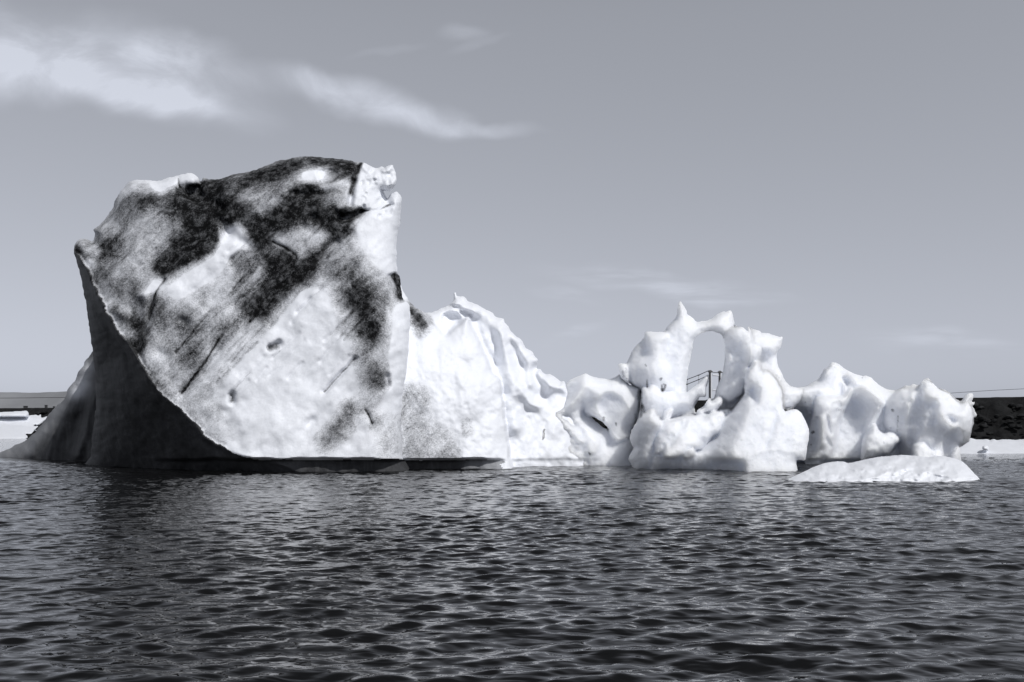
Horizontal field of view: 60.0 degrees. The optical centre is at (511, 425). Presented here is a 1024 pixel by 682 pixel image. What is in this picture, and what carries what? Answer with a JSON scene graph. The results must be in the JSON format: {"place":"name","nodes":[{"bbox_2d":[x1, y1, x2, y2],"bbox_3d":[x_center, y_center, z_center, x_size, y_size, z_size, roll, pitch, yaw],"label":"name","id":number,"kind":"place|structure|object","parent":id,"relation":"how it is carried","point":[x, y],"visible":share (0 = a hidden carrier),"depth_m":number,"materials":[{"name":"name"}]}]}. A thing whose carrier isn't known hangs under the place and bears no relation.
{"place":"outdoors","nodes":[
{"label":"outdoors","id":0,"kind":"place"},
{"bbox_2d":[0,391,66,407],"bbox_3d":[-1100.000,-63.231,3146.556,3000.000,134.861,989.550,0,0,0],"label":"hills","id":1,"kind":"structure","parent":0,"point":[16,400],"depth_m":2899.96,"materials":[{"name":"grey"}]},
{"bbox_2d":[0,436,1023,681],"bbox_3d":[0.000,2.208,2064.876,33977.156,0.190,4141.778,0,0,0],"label":"water","id":2,"kind":"structure","parent":0,"point":[478,574],"depth_m":13.01,"materials":[{"name":"black liquid"}]},
{"bbox_2d":[0,425,37,438],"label":"ice floe","id":3,"kind":"object","parent":2,"relation":"on","point":[14,431],"visible":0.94,"depth_m":154.96,"materials":[{"name":"white ice"}]},
{"bbox_2d":[0,411,46,430],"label":"ice floe","id":4,"kind":"object","parent":2,"relation":"on","point":[24,418],"visible":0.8,"depth_m":168.47,"materials":[{"name":"white ice"}]},
{"bbox_2d":[0,156,976,471],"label":"iceberg","id":5,"kind":"object","parent":2,"relation":"on","point":[268,318],"visible":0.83,"depth_m":44.30,"materials":[{"name":"white ice"}]},
{"bbox_2d":[789,455,978,481],"bbox_3d":[15.105,1.981,37.200,9.621,1.355,5.828,0,0,0],"label":"ice floe","id":6,"kind":"object","parent":2,"relation":"on","point":[896,468],"visible":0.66,"depth_m":35.95,"materials":[{"name":"white ice"}]},
{"bbox_2d":[960,438,1023,453],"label":"ice floe","id":7,"kind":"object","parent":2,"relation":"on","point":[1001,446],"visible":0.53,"depth_m":72.28,"materials":[{"name":"white ice"}]},
{"bbox_2d":[0,397,1023,439],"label":"embankment","id":8,"kind":"structure","parent":0,"point":[999,406],"depth_m":116.76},
{"bbox_2d":[6,401,1023,439],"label":"riprap boulders","id":9,"kind":"object","parent":8,"relation":"on","point":[1009,422],"visible":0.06,"depth_m":114.71,"materials":[{"name":"black stone"}]},
{"bbox_2d":[686,370,722,399],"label":"railing","id":10,"kind":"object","parent":8,"relation":"on","point":[710,375],"depth_m":136.51,"materials":[{"name":"grey metal"}]},
{"bbox_2d":[0,0,1023,399],"label":"sky","id":11,"kind":"structure","parent":0,"point":[842,179],"materials":[{"name":"grey"}]}
]}

